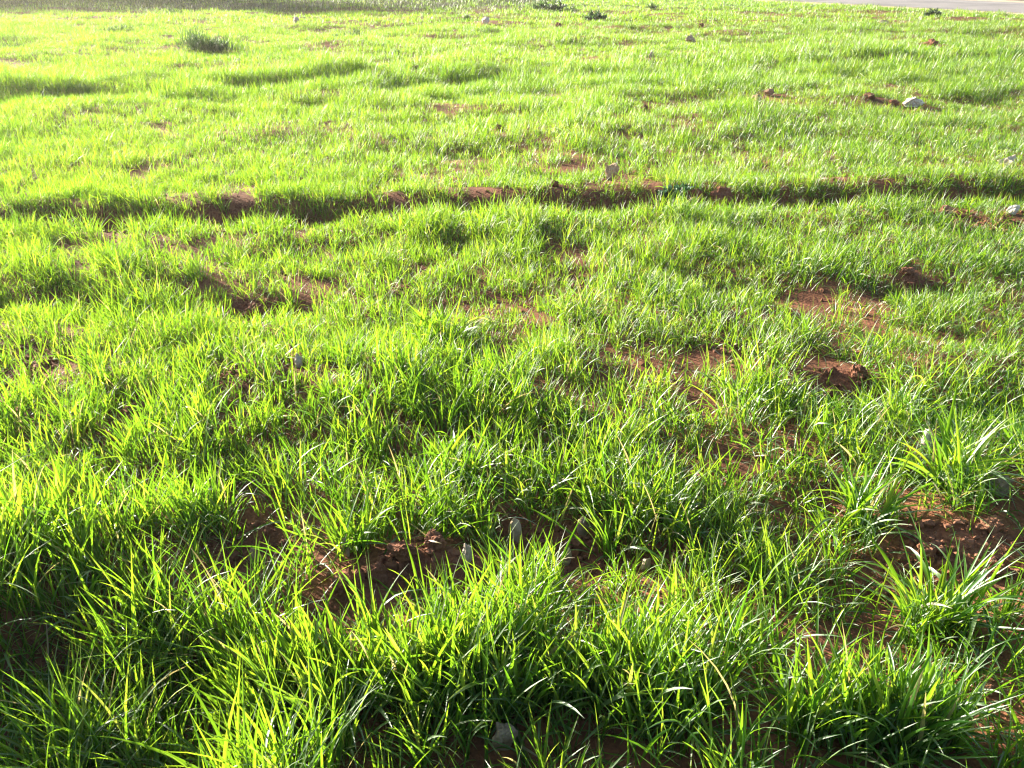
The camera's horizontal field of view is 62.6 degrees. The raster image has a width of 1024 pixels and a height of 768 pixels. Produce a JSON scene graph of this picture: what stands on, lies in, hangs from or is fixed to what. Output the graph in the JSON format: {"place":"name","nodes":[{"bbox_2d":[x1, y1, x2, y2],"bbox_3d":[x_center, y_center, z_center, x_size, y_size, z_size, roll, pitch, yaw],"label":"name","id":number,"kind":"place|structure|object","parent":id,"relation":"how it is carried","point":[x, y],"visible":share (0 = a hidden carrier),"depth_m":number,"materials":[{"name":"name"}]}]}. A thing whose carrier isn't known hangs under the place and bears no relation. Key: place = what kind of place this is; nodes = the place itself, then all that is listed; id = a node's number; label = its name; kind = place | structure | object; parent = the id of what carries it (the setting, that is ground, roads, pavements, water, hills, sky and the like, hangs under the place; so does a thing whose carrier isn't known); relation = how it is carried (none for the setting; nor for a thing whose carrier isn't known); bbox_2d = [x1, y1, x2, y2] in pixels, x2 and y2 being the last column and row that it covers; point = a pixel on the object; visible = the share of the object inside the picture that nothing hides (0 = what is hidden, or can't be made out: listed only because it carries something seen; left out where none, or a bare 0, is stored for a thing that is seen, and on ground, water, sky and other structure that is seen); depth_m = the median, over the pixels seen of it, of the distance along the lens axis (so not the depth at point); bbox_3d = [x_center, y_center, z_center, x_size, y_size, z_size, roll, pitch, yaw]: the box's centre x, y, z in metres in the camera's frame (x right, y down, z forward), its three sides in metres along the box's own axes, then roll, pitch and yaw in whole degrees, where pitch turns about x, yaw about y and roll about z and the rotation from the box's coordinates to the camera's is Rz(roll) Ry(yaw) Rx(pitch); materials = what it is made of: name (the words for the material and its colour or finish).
{"place":"outdoors","nodes":[
{"label":"outdoors","id":0,"kind":"place"},
{"bbox_2d":[495,124,504,130],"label":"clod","id":1,"kind":"object","parent":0,"point":[499,127],"visible":0.63,"depth_m":8.02,"materials":[{"name":"brown soil"}]},
{"bbox_2d":[0,0,1023,767],"bbox_3d":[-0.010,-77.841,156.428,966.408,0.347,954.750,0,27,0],"label":"ground","id":2,"kind":"structure","parent":0,"point":[810,296],"depth_m":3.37,"materials":[{"name":"green plant"}]},
{"bbox_2d":[2,42,23,48],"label":"weed","id":3,"kind":"object","parent":2,"relation":"on","point":[12,45],"visible":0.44,"depth_m":15.80,"materials":[{"name":"green plant"}]},
{"bbox_2d":[0,449,129,596],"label":"wheat tussock","id":4,"kind":"object","parent":2,"relation":"on","point":[54,523],"visible":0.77,"depth_m":2.22,"materials":[{"name":"green plant"}]},
{"bbox_2d":[0,647,152,767],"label":"wheat tuft","id":5,"kind":"object","parent":2,"relation":"on","point":[38,755],"visible":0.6,"depth_m":1.72,"materials":[{"name":"green plant"}]},
{"bbox_2d":[94,288,136,328],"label":"wheat tuft","id":6,"kind":"object","parent":2,"relation":"on","point":[124,305],"visible":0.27,"depth_m":3.90,"materials":[{"name":"green plant"}]},
{"bbox_2d":[103,23,132,32],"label":"weed","id":7,"kind":"object","parent":2,"relation":"on","point":[114,29],"visible":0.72,"depth_m":17.69,"materials":[{"name":"green plant"}]},
{"bbox_2d":[163,7,183,13],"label":"weed","id":8,"kind":"object","parent":2,"relation":"on","point":[169,9],"visible":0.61,"depth_m":23.89,"materials":[{"name":"green plant"}]},
{"bbox_2d":[169,20,240,52],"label":"weed","id":9,"kind":"object","parent":2,"relation":"on","point":[213,45],"visible":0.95,"depth_m":14.57,"materials":[{"name":"green plant"}]},
{"bbox_2d":[221,555,232,567],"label":"clod","id":10,"kind":"object","parent":2,"relation":"on","point":[229,560],"visible":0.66,"depth_m":2.29,"materials":[{"name":"brown soil"}]},
{"bbox_2d":[244,302,262,318],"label":"clod","id":11,"kind":"object","parent":2,"relation":"on","point":[250,308],"visible":0.79,"depth_m":3.97,"materials":[{"name":"brown soil"}]},
{"bbox_2d":[248,548,262,563],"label":"stone","id":12,"kind":"object","parent":2,"relation":"on","point":[254,555],"visible":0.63,"depth_m":2.30,"materials":[{"name":"grey stone"}]},
{"bbox_2d":[0,0,568,13],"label":"dry grass","id":13,"kind":"structure","parent":2,"relation":"on","point":[480,2],"depth_m":27.08,"materials":[{"name":"plant"}]},
{"bbox_2d":[174,585,409,748],"bbox_3d":[-0.518,0.645,1.867,0.512,0.309,0.425,7,28,13],"label":"wheat tussock","id":14,"kind":"object","parent":2,"relation":"on","point":[325,651],"visible":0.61,"depth_m":1.88,"materials":[{"name":"green plant"}]},
{"bbox_2d":[294,352,302,367],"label":"stone","id":15,"kind":"object","parent":2,"relation":"on","point":[298,362],"visible":0.93,"depth_m":3.26,"materials":[{"name":"grey stone"}]},
{"bbox_2d":[328,574,348,594],"bbox_3d":[-0.446,0.516,2.169,0.056,0.053,0.062,0,27,0],"label":"clod","id":16,"kind":"object","parent":2,"relation":"on","point":[339,589],"visible":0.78,"depth_m":2.15,"materials":[{"name":"brown soil"}]},
{"bbox_2d":[275,461,407,562],"bbox_3d":[-0.463,0.357,2.310,0.363,0.236,0.381,0,27,0],"label":"wheat tuft","id":17,"kind":"object","parent":2,"relation":"on","point":[347,524],"visible":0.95,"depth_m":2.31,"materials":[{"name":"green plant"}]},
{"bbox_2d":[342,538,349,556],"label":"stone","id":18,"kind":"object","parent":2,"relation":"on","point":[347,552],"visible":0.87,"depth_m":2.29,"materials":[{"name":"grey stone"}]},
{"bbox_2d":[344,29,361,35],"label":"weed","id":19,"kind":"object","parent":2,"relation":"on","point":[355,32],"visible":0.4,"depth_m":17.51,"materials":[{"name":"green plant"}]},
{"bbox_2d":[363,561,386,582],"bbox_3d":[-0.360,0.495,2.220,0.051,0.054,0.065,15,30,27],"label":"clod","id":20,"kind":"object","parent":2,"relation":"on","point":[377,569],"visible":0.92,"depth_m":2.21,"materials":[{"name":"brown soil"}]},
{"bbox_2d":[386,540,418,561],"bbox_3d":[-0.292,0.445,2.257,0.079,0.072,0.070,-16,31,-29],"label":"clod","id":21,"kind":"object","parent":2,"relation":"on","point":[398,550],"visible":0.98,"depth_m":2.24,"materials":[{"name":"brown soil"}]},
{"bbox_2d":[421,528,446,550],"bbox_3d":[-0.208,0.430,2.309,0.066,0.059,0.062,18,32,31],"label":"clod","id":22,"kind":"object","parent":2,"relation":"on","point":[432,534],"visible":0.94,"depth_m":2.29,"materials":[{"name":"brown soil"}]},
{"bbox_2d":[382,290,489,348],"bbox_3d":[-0.323,-0.255,3.608,0.483,0.308,0.384,0,27,0],"label":"wheat tuft","id":23,"kind":"object","parent":2,"relation":"on","point":[435,320],"visible":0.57,"depth_m":3.60,"materials":[{"name":"green plant"}]},
{"bbox_2d":[303,560,608,764],"bbox_3d":[-0.081,0.601,1.902,0.717,0.359,0.531,0,27,0],"label":"wheat tussock","id":24,"kind":"object","parent":2,"relation":"on","point":[447,652],"visible":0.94,"depth_m":1.85,"materials":[{"name":"green plant"}]},
{"bbox_2d":[404,410,524,490],"bbox_3d":[-0.155,0.233,2.651,0.400,0.227,0.402,0,27,0],"label":"wheat tuft","id":25,"kind":"object","parent":2,"relation":"on","point":[451,448],"visible":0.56,"depth_m":2.66,"materials":[{"name":"green plant"}]},
{"bbox_2d":[461,13,470,20],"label":"weed","id":26,"kind":"object","parent":2,"relation":"on","point":[467,16],"visible":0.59,"depth_m":21.72,"materials":[{"name":"green plant"}]},
{"bbox_2d":[461,543,472,567],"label":"stone","id":27,"kind":"object","parent":2,"relation":"on","point":[467,551],"visible":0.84,"depth_m":2.27,"materials":[{"name":"grey stone"}]},
{"bbox_2d":[482,17,488,23],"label":"stone","id":28,"kind":"object","parent":2,"relation":"on","point":[485,20],"visible":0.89,"depth_m":20.31,"materials":[{"name":"white stone"}]},
{"bbox_2d":[492,722,517,750],"bbox_3d":[-0.015,0.754,1.781,0.051,0.082,0.040,12,29,22],"label":"stone","id":29,"kind":"object","parent":2,"relation":"on","point":[502,729],"visible":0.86,"depth_m":1.77,"materials":[{"name":"grey stone"}]},
{"bbox_2d":[0,160,1023,767],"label":"soil crumbs","id":30,"kind":"object","parent":2,"relation":"on","point":[576,546],"visible":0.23,"depth_m":2.52,"materials":[{"name":"brown soil"}]},
{"bbox_2d":[508,518,521,542],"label":"stone","id":31,"kind":"object","parent":2,"relation":"on","point":[516,533],"visible":0.81,"depth_m":2.45,"materials":[{"name":"grey stone"}]},
{"bbox_2d":[10,53,1023,670],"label":"dry straw","id":32,"kind":"object","parent":2,"relation":"on","point":[616,293],"visible":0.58,"depth_m":4.25,"materials":[{"name":"beige plant"}]},
{"bbox_2d":[532,0,574,11],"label":"weed","id":33,"kind":"object","parent":2,"relation":"on","point":[545,5],"visible":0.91,"depth_m":26.00,"materials":[{"name":"green plant"}]},
{"bbox_2d":[552,180,558,186],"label":"clod","id":34,"kind":"object","parent":2,"relation":"on","point":[555,183],"visible":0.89,"depth_m":5.91,"materials":[{"name":"brown soil"}]},
{"bbox_2d":[562,547,571,565],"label":"stone","id":35,"kind":"object","parent":2,"relation":"on","point":[566,561],"visible":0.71,"depth_m":2.39,"materials":[{"name":"grey stone"}]},
{"bbox_2d":[577,516,588,536],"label":"stone","id":36,"kind":"object","parent":2,"relation":"on","point":[582,531],"visible":0.86,"depth_m":2.46,"materials":[{"name":"grey stone"}]},
{"bbox_2d":[574,563,592,575],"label":"clod","id":37,"kind":"object","parent":2,"relation":"on","point":[583,565],"visible":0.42,"depth_m":2.36,"materials":[{"name":"brown soil"}]},
{"bbox_2d":[582,9,606,20],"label":"weed","id":38,"kind":"object","parent":2,"relation":"on","point":[597,16],"visible":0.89,"depth_m":21.09,"materials":[{"name":"green plant"}]},
{"bbox_2d":[528,467,667,572],"bbox_3d":[0.230,0.411,2.396,0.391,0.264,0.302,0,27,0],"label":"wheat tuft","id":39,"kind":"object","parent":2,"relation":"on","point":[605,534],"visible":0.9,"depth_m":2.41,"materials":[{"name":"green plant"}]},
{"bbox_2d":[604,162,618,180],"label":"stone","id":40,"kind":"object","parent":2,"relation":"on","point":[608,171],"visible":0.93,"depth_m":6.20,"materials":[{"name":"beige stone"}]},
{"bbox_2d":[640,558,650,570],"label":"stone","id":41,"kind":"object","parent":2,"relation":"on","point":[648,564],"visible":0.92,"depth_m":2.32,"materials":[{"name":"grey stone"}]},
{"bbox_2d":[520,574,780,758],"bbox_3d":[0.291,0.604,1.845,0.555,0.320,0.499,19,32,32],"label":"wheat tussock","id":42,"kind":"object","parent":2,"relation":"on","point":[650,660],"visible":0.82,"depth_m":1.82,"materials":[{"name":"green plant"}]},
{"bbox_2d":[647,0,658,8],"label":"weed","id":43,"kind":"object","parent":2,"relation":"on","point":[651,6],"visible":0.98,"depth_m":25.32,"materials":[{"name":"green plant"}]},
{"bbox_2d":[652,182,694,200],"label":"weed","id":44,"kind":"object","parent":2,"relation":"on","point":[666,191],"visible":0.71,"depth_m":5.85,"materials":[{"name":"green plant"}]},
{"bbox_2d":[685,34,694,42],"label":"stone","id":45,"kind":"object","parent":2,"relation":"on","point":[690,38],"visible":0.89,"depth_m":16.64,"materials":[{"name":"grey stone"}]},
{"bbox_2d":[685,188,702,205],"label":"clod","id":46,"kind":"object","parent":2,"relation":"on","point":[699,192],"visible":0.56,"depth_m":5.83,"materials":[{"name":"brown soil"}]},
{"bbox_2d":[710,186,732,207],"bbox_3d":[1.459,-1.305,5.874,0.168,0.152,0.138,0,27,0],"label":"clod","id":47,"kind":"object","parent":2,"relation":"on","point":[721,193],"visible":0.91,"depth_m":5.84,"materials":[{"name":"brown soil"}]},
{"bbox_2d":[763,88,774,95],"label":"clod","id":48,"kind":"object","parent":2,"relation":"on","point":[769,91],"visible":0.96,"depth_m":9.74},
{"bbox_2d":[822,387,836,400],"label":"clod","id":49,"kind":"object","parent":2,"relation":"on","point":[831,394],"visible":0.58,"depth_m":3.29,"materials":[{"name":"brown soil"}]},
{"bbox_2d":[850,364,867,379],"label":"clod","id":50,"kind":"object","parent":2,"relation":"on","point":[855,370],"visible":0.98,"depth_m":3.33,"materials":[{"name":"brown soil"}]},
{"bbox_2d":[768,433,966,562],"bbox_3d":[1.010,0.342,2.477,0.485,0.343,0.492,-13,30,-24],"label":"wheat tuft","id":51,"kind":"object","parent":2,"relation":"on","point":[863,502],"visible":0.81,"depth_m":2.45,"materials":[{"name":"green plant"}]},
{"bbox_2d":[863,92,874,99],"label":"clod","id":52,"kind":"object","parent":2,"relation":"on","point":[867,96],"visible":0.97,"depth_m":9.50,"materials":[{"name":"brown soil"}]},
{"bbox_2d":[729,619,1023,767],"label":"wheat tussock","id":53,"kind":"object","parent":2,"relation":"on","point":[896,715],"visible":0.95,"depth_m":1.73,"materials":[{"name":"green plant"}]},
{"bbox_2d":[867,586,887,598],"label":"clod","id":54,"kind":"object","parent":2,"relation":"on","point":[874,588],"visible":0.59,"depth_m":2.28,"materials":[{"name":"brown soil"}]},
{"bbox_2d":[889,99,899,105],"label":"clod","id":55,"kind":"object","parent":2,"relation":"on","point":[894,102],"visible":0.86,"depth_m":9.33,"materials":[{"name":"brown soil"}]},
{"bbox_2d":[901,267,914,274],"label":"clod","id":56,"kind":"object","parent":2,"relation":"on","point":[909,270],"visible":1,"depth_m":4.35,"materials":[{"name":"brown soil"}]},
{"bbox_2d":[902,97,924,106],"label":"stone","id":57,"kind":"object","parent":2,"relation":"on","point":[914,101],"visible":0.98,"depth_m":9.32,"materials":[{"name":"grey stone"}]},
{"bbox_2d":[828,508,1023,699],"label":"wheat tuft","id":58,"kind":"object","parent":2,"relation":"on","point":[957,598],"visible":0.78,"depth_m":2.08,"materials":[{"name":"green plant"}]},
{"bbox_2d":[919,428,933,451],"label":"stone","id":59,"kind":"object","parent":2,"relation":"on","point":[929,438],"visible":0.4,"depth_m":2.80,"materials":[{"name":"grey stone"}]},
{"bbox_2d":[917,542,936,558],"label":"clod","id":60,"kind":"object","parent":2,"relation":"on","point":[930,551],"visible":0.8,"depth_m":2.33,"materials":[{"name":"brown soil"}]},
{"bbox_2d":[923,38,938,46],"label":"clod","id":61,"kind":"object","parent":2,"relation":"on","point":[932,41],"visible":0.8,"depth_m":14.91,"materials":[{"name":"brown soil"}]},
{"bbox_2d":[924,8,941,16],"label":"weed","id":62,"kind":"object","parent":2,"relation":"on","point":[931,12],"visible":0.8,"depth_m":22.84,"materials":[{"name":"green plant"}]},
{"bbox_2d":[871,372,1023,502],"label":"wheat tuft","id":63,"kind":"object","parent":2,"relation":"on","point":[944,450],"visible":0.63,"depth_m":2.56,"materials":[{"name":"green plant"}]},
{"bbox_2d":[940,205,956,211],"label":"clod","id":64,"kind":"object","parent":2,"relation":"on","point":[948,208],"visible":0.9,"depth_m":5.37,"materials":[{"name":"brown soil"}]},
{"bbox_2d":[955,400,1013,425],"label":"weed","id":65,"kind":"object","parent":2,"relation":"on","point":[971,407],"visible":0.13,"depth_m":3.15,"materials":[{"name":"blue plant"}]},
{"bbox_2d":[980,515,1004,532],"bbox_3d":[1.359,0.401,2.388,0.067,0.056,0.053,0,27,0],"label":"clod","id":66,"kind":"object","parent":2,"relation":"on","point":[991,521],"visible":0.96,"depth_m":2.38,"materials":[{"name":"brown soil"}]},
{"bbox_2d":[986,471,1013,496],"bbox_3d":[1.483,0.310,2.569,0.072,0.084,0.056,-10,29,-19],"label":"stone","id":67,"kind":"object","parent":2,"relation":"on","point":[1003,483],"visible":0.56,"depth_m":2.55,"materials":[{"name":"grey stone"}]},
{"bbox_2d":[995,564,1010,577],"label":"clod","id":68,"kind":"object","parent":2,"relation":"on","point":[1004,572],"visible":0.48,"depth_m":2.27,"materials":[{"name":"brown soil"}]},
{"bbox_2d":[997,154,1016,167],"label":"stone","id":69,"kind":"object","parent":2,"relation":"on","point":[1012,158],"visible":0.56,"depth_m":6.67,"materials":[{"name":"white stone"}]},
{"bbox_2d":[1006,204,1019,214],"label":"stone","id":70,"kind":"object","parent":2,"relation":"on","point":[1013,209],"visible":0.95,"depth_m":5.36,"materials":[{"name":"white stone"}]},
{"bbox_2d":[752,94,760,101],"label":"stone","id":71,"kind":"object","parent":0,"point":[756,96],"visible":0.48,"depth_m":9.50,"materials":[{"name":"beige stone"}]},
{"bbox_2d":[746,0,1023,14],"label":"verge","id":72,"kind":"structure","parent":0,"point":[1014,13],"depth_m":29.91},
{"bbox_2d":[782,0,1023,12],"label":"road","id":73,"kind":"structure","parent":0,"point":[1018,7],"depth_m":28.81,"materials":[{"name":"grey asphalt"}]}
]}

